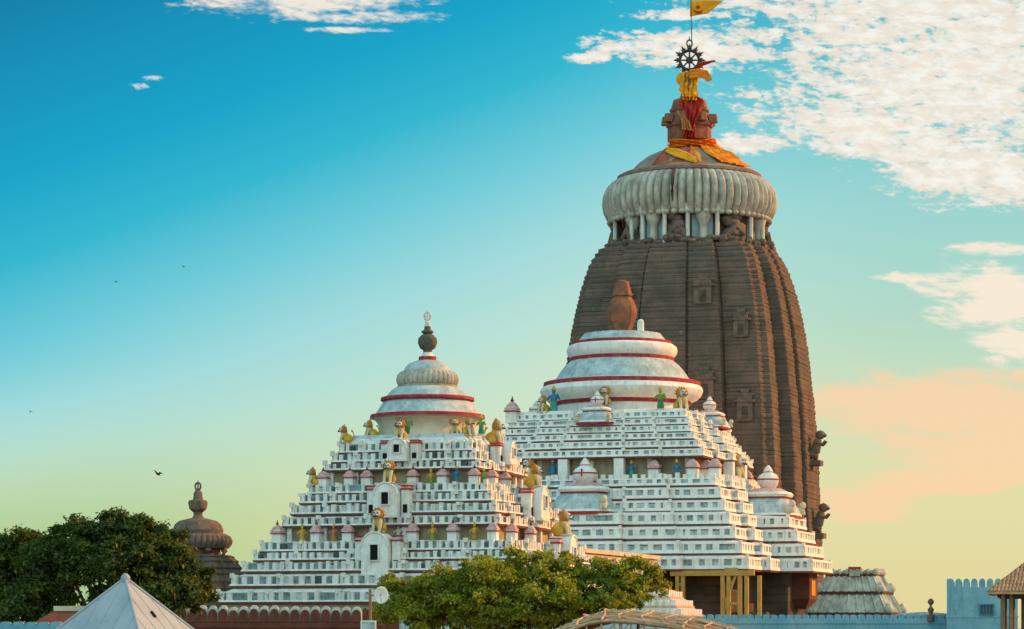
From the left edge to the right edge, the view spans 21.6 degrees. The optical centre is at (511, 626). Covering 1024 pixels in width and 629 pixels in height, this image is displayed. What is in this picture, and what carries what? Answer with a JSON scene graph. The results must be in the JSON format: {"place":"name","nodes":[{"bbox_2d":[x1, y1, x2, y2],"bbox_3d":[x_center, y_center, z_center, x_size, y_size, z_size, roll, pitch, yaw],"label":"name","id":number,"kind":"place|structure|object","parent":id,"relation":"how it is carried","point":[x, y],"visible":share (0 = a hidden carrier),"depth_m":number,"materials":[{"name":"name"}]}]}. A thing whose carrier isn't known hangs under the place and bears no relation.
{"place":"outdoors","nodes":[
{"label":"outdoors","id":0,"kind":"place"},
{"bbox_2d":[0,622,61,628],"bbox_3d":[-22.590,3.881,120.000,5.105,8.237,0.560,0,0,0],"label":"boundary wall","id":1,"kind":"structure","parent":0,"point":[28,625],"depth_m":119.80,"materials":[{"name":"blue paint"}]},
{"bbox_2d":[36,606,84,624],"bbox_3d":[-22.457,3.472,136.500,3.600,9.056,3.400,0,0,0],"label":"shed","id":2,"kind":"structure","parent":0,"point":[62,614],"depth_m":135.97,"materials":[{"name":"red tile"}]},
{"bbox_2d":[56,573,193,628],"bbox_3d":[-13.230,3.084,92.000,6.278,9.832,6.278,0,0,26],"label":"pavilion","id":3,"kind":"structure","parent":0,"point":[125,602],"depth_m":91.27,"materials":[{"name":"grey metal"}]},
{"bbox_2d":[182,605,361,628],"bbox_3d":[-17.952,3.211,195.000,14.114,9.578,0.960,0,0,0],"label":"battlement wall","id":4,"kind":"structure","parent":0,"point":[253,617],"depth_m":194.56,"materials":[{"name":"brown paint"}]},
{"bbox_2d":[0,0,1023,628],"label":"sky","id":5,"kind":"structure","parent":0,"point":[323,177],"materials":[{"name":"blue"}]},
{"label":"ground","id":6,"kind":"structure","parent":0,"visible":0},
{"bbox_2d":[0,523,46,624],"bbox_3d":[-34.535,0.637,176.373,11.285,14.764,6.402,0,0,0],"label":"broadleaf tree","id":7,"kind":"object","parent":6,"relation":"on","point":[12,543],"visible":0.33,"depth_m":174.61,"materials":[{"name":"green plant"}]},
{"bbox_2d":[0,506,226,621],"bbox_3d":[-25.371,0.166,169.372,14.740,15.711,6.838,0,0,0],"label":"broadleaf tree","id":8,"kind":"object","parent":6,"relation":"on","point":[110,545],"visible":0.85,"depth_m":168.70,"materials":[{"name":"green plant"}]},
{"bbox_2d":[172,482,242,610],"bbox_3d":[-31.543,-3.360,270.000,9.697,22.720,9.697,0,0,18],"label":"stone shrine","id":9,"kind":"object","parent":6,"relation":"on","point":[209,540],"visible":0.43,"depth_m":267.72,"materials":[{"name":"stone"}]},
{"bbox_2d":[361,586,387,628],"bbox_3d":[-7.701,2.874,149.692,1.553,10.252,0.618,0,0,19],"label":"dish antenna","id":10,"kind":"object","parent":6,"relation":"on","point":[380,594],"visible":1,"depth_m":149.67,"materials":[{"name":"white metal"}]},
{"bbox_2d":[362,608,398,628],"bbox_3d":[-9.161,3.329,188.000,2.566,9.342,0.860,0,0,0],"label":"battlement wall","id":11,"kind":"structure","parent":6,"relation":"on","point":[366,618],"depth_m":187.65,"materials":[{"name":"paint"}]},
{"bbox_2d":[216,309,599,617],"bbox_3d":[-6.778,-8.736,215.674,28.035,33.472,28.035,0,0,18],"label":"pyramid temple","id":12,"kind":"structure","parent":6,"relation":"on","point":[501,505],"depth_m":208.22,"materials":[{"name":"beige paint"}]},
{"bbox_2d":[297,524,306,540],"bbox_3d":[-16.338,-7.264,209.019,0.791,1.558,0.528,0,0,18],"label":"deity statue","id":13,"kind":"object","parent":12,"relation":"on","point":[302,532],"visible":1,"depth_m":208.91,"materials":[{"name":"yellow paint"}]},
{"bbox_2d":[306,467,318,485],"bbox_3d":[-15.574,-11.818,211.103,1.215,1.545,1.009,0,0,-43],"label":"lion statue","id":14,"kind":"object","parent":12,"relation":"on","point":[312,479],"visible":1,"depth_m":210.78,"materials":[{"name":"yellow paint"}]},
{"bbox_2d":[329,523,337,541],"bbox_3d":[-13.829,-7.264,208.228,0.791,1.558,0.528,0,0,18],"label":"deity statue","id":15,"kind":"object","parent":12,"relation":"on","point":[333,531],"visible":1,"depth_m":208.11,"materials":[{"name":"orange paint"}]},
{"bbox_2d":[338,424,354,443],"bbox_3d":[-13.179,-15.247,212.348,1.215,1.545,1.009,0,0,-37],"label":"lion statue","id":16,"kind":"object","parent":12,"relation":"on","point":[345,437],"visible":1,"depth_m":212.07,"materials":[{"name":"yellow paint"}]},
{"bbox_2d":[363,419,379,434],"bbox_3d":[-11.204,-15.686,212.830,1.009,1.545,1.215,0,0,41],"label":"lion statue","id":17,"kind":"object","parent":12,"relation":"on","point":[368,425],"visible":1,"depth_m":212.54,"materials":[{"name":"yellow paint"}]},
{"bbox_2d":[370,506,386,532],"bbox_3d":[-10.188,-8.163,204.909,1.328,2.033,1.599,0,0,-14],"label":"lion statue","id":18,"kind":"object","parent":12,"relation":"on","point":[378,522],"visible":1,"depth_m":204.50,"materials":[{"name":"yellow paint"}]},
{"bbox_2d":[382,460,396,483],"bbox_3d":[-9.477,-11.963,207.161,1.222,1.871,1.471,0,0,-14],"label":"lion statue","id":19,"kind":"object","parent":12,"relation":"on","point":[388,467],"visible":1,"depth_m":206.79,"materials":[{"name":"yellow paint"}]},
{"bbox_2d":[393,527,402,534],"bbox_3d":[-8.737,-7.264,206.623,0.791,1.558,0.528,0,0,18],"label":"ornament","id":20,"kind":"object","parent":12,"relation":"on","point":[398,531],"visible":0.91,"depth_m":206.50,"materials":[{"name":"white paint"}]},
{"bbox_2d":[395,419,406,438],"bbox_3d":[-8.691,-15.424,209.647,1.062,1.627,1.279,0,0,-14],"label":"lion statue","id":21,"kind":"object","parent":12,"relation":"on","point":[400,425],"visible":1,"depth_m":209.33,"materials":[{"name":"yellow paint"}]},
{"bbox_2d":[405,420,412,433],"bbox_3d":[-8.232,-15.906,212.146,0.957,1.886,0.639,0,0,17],"label":"deity statue","id":22,"kind":"object","parent":12,"relation":"on","point":[407,428],"visible":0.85,"depth_m":211.98,"materials":[{"name":"green paint"}]},
{"bbox_2d":[427,468,434,483],"bbox_3d":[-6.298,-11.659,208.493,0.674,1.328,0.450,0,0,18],"label":"deity statue","id":23,"kind":"object","parent":12,"relation":"on","point":[431,475],"visible":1,"depth_m":208.39,"materials":[{"name":"green paint"}]},
{"bbox_2d":[428,522,436,539],"bbox_3d":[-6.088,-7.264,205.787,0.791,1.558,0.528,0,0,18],"label":"deity statue","id":24,"kind":"object","parent":12,"relation":"on","point":[432,530],"visible":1,"depth_m":205.68,"materials":[{"name":"green paint"}]},
{"bbox_2d":[449,417,460,432],"bbox_3d":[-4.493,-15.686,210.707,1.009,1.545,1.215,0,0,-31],"label":"lion statue","id":25,"kind":"object","parent":12,"relation":"on","point":[454,422],"visible":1,"depth_m":210.40,"materials":[{"name":"yellow paint"}]},
{"bbox_2d":[452,465,460,481],"bbox_3d":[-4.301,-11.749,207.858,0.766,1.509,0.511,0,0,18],"label":"deity statue","id":26,"kind":"object","parent":12,"relation":"on","point":[456,473],"visible":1,"depth_m":207.76,"materials":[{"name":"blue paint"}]},
{"bbox_2d":[462,417,475,435],"bbox_3d":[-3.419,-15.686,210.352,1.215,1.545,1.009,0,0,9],"label":"lion statue","id":27,"kind":"object","parent":12,"relation":"on","point":[468,429],"visible":1,"depth_m":210.07,"materials":[{"name":"yellow paint"}]},
{"bbox_2d":[469,521,478,539],"bbox_3d":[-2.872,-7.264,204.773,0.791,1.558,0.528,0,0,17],"label":"deity statue","id":28,"kind":"object","parent":12,"relation":"on","point":[474,530],"visible":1,"depth_m":204.66,"materials":[{"name":"orange paint"}]},
{"bbox_2d":[476,414,485,435],"bbox_3d":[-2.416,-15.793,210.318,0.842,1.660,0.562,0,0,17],"label":"deity statue","id":29,"kind":"object","parent":12,"relation":"on","point":[481,423],"visible":1,"depth_m":210.20,"materials":[{"name":"green paint"}]},
{"bbox_2d":[480,467,487,482],"bbox_3d":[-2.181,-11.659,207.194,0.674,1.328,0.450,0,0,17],"label":"deity statue","id":30,"kind":"object","parent":12,"relation":"on","point":[484,474],"visible":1,"depth_m":207.12,"materials":[{"name":"green paint"}]},
{"bbox_2d":[483,418,505,441],"bbox_3d":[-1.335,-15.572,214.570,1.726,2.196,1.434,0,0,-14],"label":"lion statue","id":31,"kind":"object","parent":12,"relation":"on","point":[495,434],"visible":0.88,"depth_m":214.18,"materials":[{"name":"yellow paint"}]},
{"bbox_2d":[523,463,543,486],"bbox_3d":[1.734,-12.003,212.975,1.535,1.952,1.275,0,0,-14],"label":"lion statue","id":32,"kind":"object","parent":12,"relation":"on","point":[533,479],"visible":1,"depth_m":212.63,"materials":[{"name":"yellow paint"}]},
{"bbox_2d":[550,509,572,535],"bbox_3d":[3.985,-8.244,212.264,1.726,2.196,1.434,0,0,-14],"label":"lion statue","id":33,"kind":"object","parent":12,"relation":"on","point":[561,527],"visible":1,"depth_m":211.88,"materials":[{"name":"yellow paint"}]},
{"bbox_2d":[367,543,672,628],"bbox_3d":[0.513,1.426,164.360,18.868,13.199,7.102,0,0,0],"label":"broadleaf tree","id":34,"kind":"object","parent":6,"relation":"on","point":[468,595],"visible":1,"depth_m":163.63,"materials":[{"name":"green plant"}]},
{"bbox_2d":[403,620,667,628],"bbox_3d":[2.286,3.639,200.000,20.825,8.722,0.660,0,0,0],"label":"boundary wall","id":35,"kind":"structure","parent":6,"relation":"on","point":[634,626],"depth_m":199.67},
{"bbox_2d":[585,548,659,578],"bbox_3d":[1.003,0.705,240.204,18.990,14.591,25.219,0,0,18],"label":"flat roofed hall","id":36,"kind":"structure","parent":6,"relation":"on","point":[616,555],"depth_m":235.00,"materials":[{"name":"beige paint"}]},
{"bbox_2d":[556,608,738,628],"bbox_3d":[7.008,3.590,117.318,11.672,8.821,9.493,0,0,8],"label":"bamboo canopy","id":37,"kind":"object","parent":6,"relation":"on","point":[613,616],"visible":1,"depth_m":115.03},
{"bbox_2d":[599,582,703,617],"bbox_3d":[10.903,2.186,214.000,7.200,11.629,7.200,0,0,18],"label":"stepped roof shrine","id":38,"kind":"object","parent":6,"relation":"on","point":[674,602],"visible":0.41,"depth_m":211.15,"materials":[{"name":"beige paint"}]},
{"bbox_2d":[503,280,832,618],"bbox_3d":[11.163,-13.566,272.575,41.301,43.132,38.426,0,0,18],"label":"assembly temple","id":39,"kind":"structure","parent":6,"relation":"on","point":[705,508],"depth_m":262.16,"materials":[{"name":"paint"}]},
{"bbox_2d":[522,458,533,475],"bbox_3d":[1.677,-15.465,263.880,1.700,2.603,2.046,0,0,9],"label":"lion statue","id":40,"kind":"object","parent":39,"relation":"on","point":[528,463],"visible":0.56,"depth_m":263.24,"materials":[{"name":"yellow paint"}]},
{"bbox_2d":[537,395,550,412],"bbox_3d":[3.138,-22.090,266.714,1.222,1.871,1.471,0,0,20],"label":"lion statue","id":41,"kind":"object","parent":39,"relation":"on","point":[543,405],"visible":1,"depth_m":266.35,"materials":[{"name":"yellow paint"}]},
{"bbox_2d":[547,460,557,475],"bbox_3d":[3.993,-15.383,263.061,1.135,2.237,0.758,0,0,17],"label":"deity statue","id":42,"kind":"object","parent":39,"relation":"on","point":[552,468],"visible":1,"depth_m":262.91,"materials":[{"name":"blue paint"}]},
{"bbox_2d":[547,385,559,411],"bbox_3d":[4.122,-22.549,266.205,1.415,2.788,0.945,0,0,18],"label":"deity statue","id":43,"kind":"object","parent":39,"relation":"on","point":[553,397],"visible":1,"depth_m":266.00,"materials":[{"name":"teal paint"}]},
{"bbox_2d":[599,386,610,405],"bbox_3d":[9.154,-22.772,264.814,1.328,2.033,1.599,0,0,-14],"label":"lion statue","id":44,"kind":"object","parent":39,"relation":"on","point":[604,391],"visible":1,"depth_m":264.39,"materials":[{"name":"yellow paint"}]},
{"bbox_2d":[626,460,635,477],"bbox_3d":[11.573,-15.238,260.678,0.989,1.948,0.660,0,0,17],"label":"deity statue","id":45,"kind":"object","parent":39,"relation":"on","point":[631,468],"visible":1,"depth_m":260.54,"materials":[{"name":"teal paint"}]},
{"bbox_2d":[654,385,665,409],"bbox_3d":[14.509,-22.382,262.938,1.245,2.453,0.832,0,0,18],"label":"deity statue","id":46,"kind":"object","parent":39,"relation":"on","point":[660,396],"visible":1,"depth_m":262.75,"materials":[{"name":"green paint"}]},
{"bbox_2d":[672,459,680,477],"bbox_3d":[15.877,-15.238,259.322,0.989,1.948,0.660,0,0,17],"label":"deity statue","id":47,"kind":"object","parent":39,"relation":"on","point":[676,467],"visible":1,"depth_m":259.20,"materials":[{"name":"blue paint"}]},
{"bbox_2d":[673,386,688,410],"bbox_3d":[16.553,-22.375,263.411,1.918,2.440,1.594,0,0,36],"label":"lion statue","id":48,"kind":"object","parent":39,"relation":"on","point":[681,401],"visible":1,"depth_m":262.94,"materials":[{"name":"yellow paint"}]},
{"bbox_2d":[734,452,747,482],"bbox_3d":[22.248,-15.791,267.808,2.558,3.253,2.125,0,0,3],"label":"lion statue","id":49,"kind":"object","parent":39,"relation":"on","point":[740,462],"visible":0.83,"depth_m":267.14,"materials":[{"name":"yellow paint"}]},
{"bbox_2d":[675,576,684,598],"bbox_3d":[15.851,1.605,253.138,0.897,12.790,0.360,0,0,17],"label":"steel prop","id":50,"kind":"object","parent":6,"relation":"on","point":[678,584],"visible":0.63,"depth_m":252.96,"materials":[{"name":"yellow metal"}]},
{"bbox_2d":[670,570,754,575],"bbox_3d":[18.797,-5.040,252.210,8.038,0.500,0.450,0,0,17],"label":"steel beam","id":51,"kind":"structure","parent":50,"relation":"on","point":[717,573],"depth_m":251.92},
{"bbox_2d":[566,72,830,582],"bbox_3d":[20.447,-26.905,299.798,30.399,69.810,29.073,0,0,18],"label":"stone tower","id":52,"kind":"structure","parent":6,"relation":"on","point":[688,252],"depth_m":290.68,"materials":[{"name":"brown stone"}]},
{"bbox_2d":[652,146,692,163],"bbox_3d":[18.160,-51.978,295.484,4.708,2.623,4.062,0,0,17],"label":"draped cloth","id":53,"kind":"object","parent":52,"relation":"on","point":[661,158],"visible":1,"depth_m":294.78,"materials":[{"name":"fabric"}]},
{"bbox_2d":[665,147,696,162],"bbox_3d":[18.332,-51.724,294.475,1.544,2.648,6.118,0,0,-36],"label":"draped cloth","id":54,"kind":"object","parent":52,"relation":"on","point":[681,154],"visible":1,"depth_m":294.17,"materials":[{"name":"yellow fabric"}]},
{"bbox_2d":[677,110,692,130],"bbox_3d":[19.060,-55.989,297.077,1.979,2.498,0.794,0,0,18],"label":"draped cloth","id":55,"kind":"object","parent":52,"relation":"hanging from","point":[683,124],"visible":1,"depth_m":296.90,"materials":[{"name":"fabric"}]},
{"bbox_2d":[676,71,697,100],"bbox_3d":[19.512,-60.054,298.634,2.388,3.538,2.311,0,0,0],"label":"draped cloth","id":56,"kind":"object","parent":52,"relation":"hanging from","point":[680,79],"visible":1,"depth_m":299.06,"materials":[{"name":"yellow fabric"}]},
{"bbox_2d":[689,69,711,81],"bbox_3d":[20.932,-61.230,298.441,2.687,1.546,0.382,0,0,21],"label":"streaming cloth","id":57,"kind":"object","parent":56,"relation":"attached to","point":[700,73],"visible":1,"depth_m":298.34,"materials":[{"name":"orange fabric"}]},
{"bbox_2d":[673,36,705,71],"bbox_3d":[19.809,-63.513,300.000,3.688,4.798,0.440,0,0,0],"label":"rooftop ornament","id":58,"kind":"object","parent":52,"relation":"on","point":[689,60],"visible":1,"depth_m":299.93,"materials":[{"name":"brown metal"}]},
{"bbox_2d":[690,0,722,39],"bbox_3d":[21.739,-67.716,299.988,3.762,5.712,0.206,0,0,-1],"label":"temple flag","id":59,"kind":"object","parent":58,"relation":"attached to","point":[699,7],"visible":1,"depth_m":300.02,"materials":[{"name":"yellow fabric"}]},
{"bbox_2d":[679,96,703,137],"bbox_3d":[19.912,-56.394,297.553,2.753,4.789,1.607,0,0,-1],"label":"draped cloth","id":60,"kind":"object","parent":52,"relation":"hanging from","point":[692,114],"visible":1,"depth_m":297.46,"materials":[{"name":"red fabric"}]},
{"bbox_2d":[666,138,716,147],"bbox_3d":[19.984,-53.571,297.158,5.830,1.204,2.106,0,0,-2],"label":"draped cloth","id":61,"kind":"object","parent":52,"relation":"attached to","point":[685,142],"visible":1,"depth_m":297.03,"materials":[{"name":"orange fabric"}]},
{"bbox_2d":[696,60,715,68],"bbox_3d":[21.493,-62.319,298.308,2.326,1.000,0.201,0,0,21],"label":"streaming cloth","id":62,"kind":"object","parent":52,"relation":"attached to","point":[700,65],"visible":1,"depth_m":298.34,"materials":[{"name":"red fabric"}]},
{"bbox_2d":[690,144,737,164],"bbox_3d":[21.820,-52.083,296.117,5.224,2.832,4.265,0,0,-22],"label":"draped cloth","id":63,"kind":"object","parent":52,"relation":"hanging from","point":[696,154],"visible":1,"depth_m":294.70,"materials":[{"name":"orange fabric"}]},
{"bbox_2d":[699,144,750,166],"bbox_3d":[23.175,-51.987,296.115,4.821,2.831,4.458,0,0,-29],"label":"draped cloth","id":64,"kind":"object","parent":52,"relation":"on","point":[719,156],"visible":1,"depth_m":295.59,"materials":[{"name":"orange fabric"}]},
{"bbox_2d":[720,568,741,618],"bbox_3d":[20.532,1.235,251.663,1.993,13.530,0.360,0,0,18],"label":"steel prop","id":65,"kind":"object","parent":6,"relation":"on","point":[726,603],"visible":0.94,"depth_m":251.59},
{"bbox_2d":[744,576,748,615],"bbox_3d":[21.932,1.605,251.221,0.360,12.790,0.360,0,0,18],"label":"steel prop","id":66,"kind":"object","parent":6,"relation":"on","point":[746,595],"visible":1,"depth_m":251.07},
{"bbox_2d":[757,575,761,615],"bbox_3d":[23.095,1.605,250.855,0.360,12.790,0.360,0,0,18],"label":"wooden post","id":67,"kind":"object","parent":6,"relation":"on","point":[759,594],"visible":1,"depth_m":250.70,"materials":[{"name":"yellow wood"}]},
{"bbox_2d":[699,614,946,628],"bbox_3d":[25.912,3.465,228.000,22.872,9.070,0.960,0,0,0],"label":"battlement wall","id":68,"kind":"structure","parent":6,"relation":"on","point":[836,621],"depth_m":227.60,"materials":[{"name":"blue paint"}]},
{"bbox_2d":[896,612,946,616],"bbox_3d":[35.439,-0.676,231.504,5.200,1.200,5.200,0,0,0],"label":"coping","id":69,"kind":"object","parent":68,"relation":"on","point":[920,613],"visible":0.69,"depth_m":229.82,"materials":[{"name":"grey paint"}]},
{"bbox_2d":[927,599,933,620],"bbox_3d":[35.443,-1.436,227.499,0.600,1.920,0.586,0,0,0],"label":"pot ornament","id":70,"kind":"object","parent":68,"relation":"on","point":[930,615],"visible":1,"depth_m":227.31,"materials":[{"name":"brown stone"}]},
{"bbox_2d":[805,567,906,618],"bbox_3d":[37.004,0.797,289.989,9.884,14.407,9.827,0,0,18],"label":"stepped shrine","id":71,"kind":"object","parent":6,"relation":"on","point":[856,591],"visible":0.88,"depth_m":286.74,"materials":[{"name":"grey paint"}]},
{"bbox_2d":[946,579,1018,628],"bbox_3d":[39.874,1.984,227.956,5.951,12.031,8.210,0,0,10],"label":"blue blockhouse","id":72,"kind":"structure","parent":6,"relation":"on","point":[974,606],"depth_m":224.18,"materials":[{"name":"blue paint"}]},
{"bbox_2d":[979,604,993,615],"bbox_3d":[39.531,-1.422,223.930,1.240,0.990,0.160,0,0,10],"label":"window","id":73,"kind":"structure","parent":72,"relation":"in","point":[984,609],"depth_m":223.93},
{"bbox_2d":[987,563,1023,628],"bbox_3d":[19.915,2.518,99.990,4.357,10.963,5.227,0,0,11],"label":"tiled hut","id":74,"kind":"object","parent":6,"relation":"on","point":[1010,586],"visible":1,"depth_m":98.18,"materials":[{"name":"tile"}]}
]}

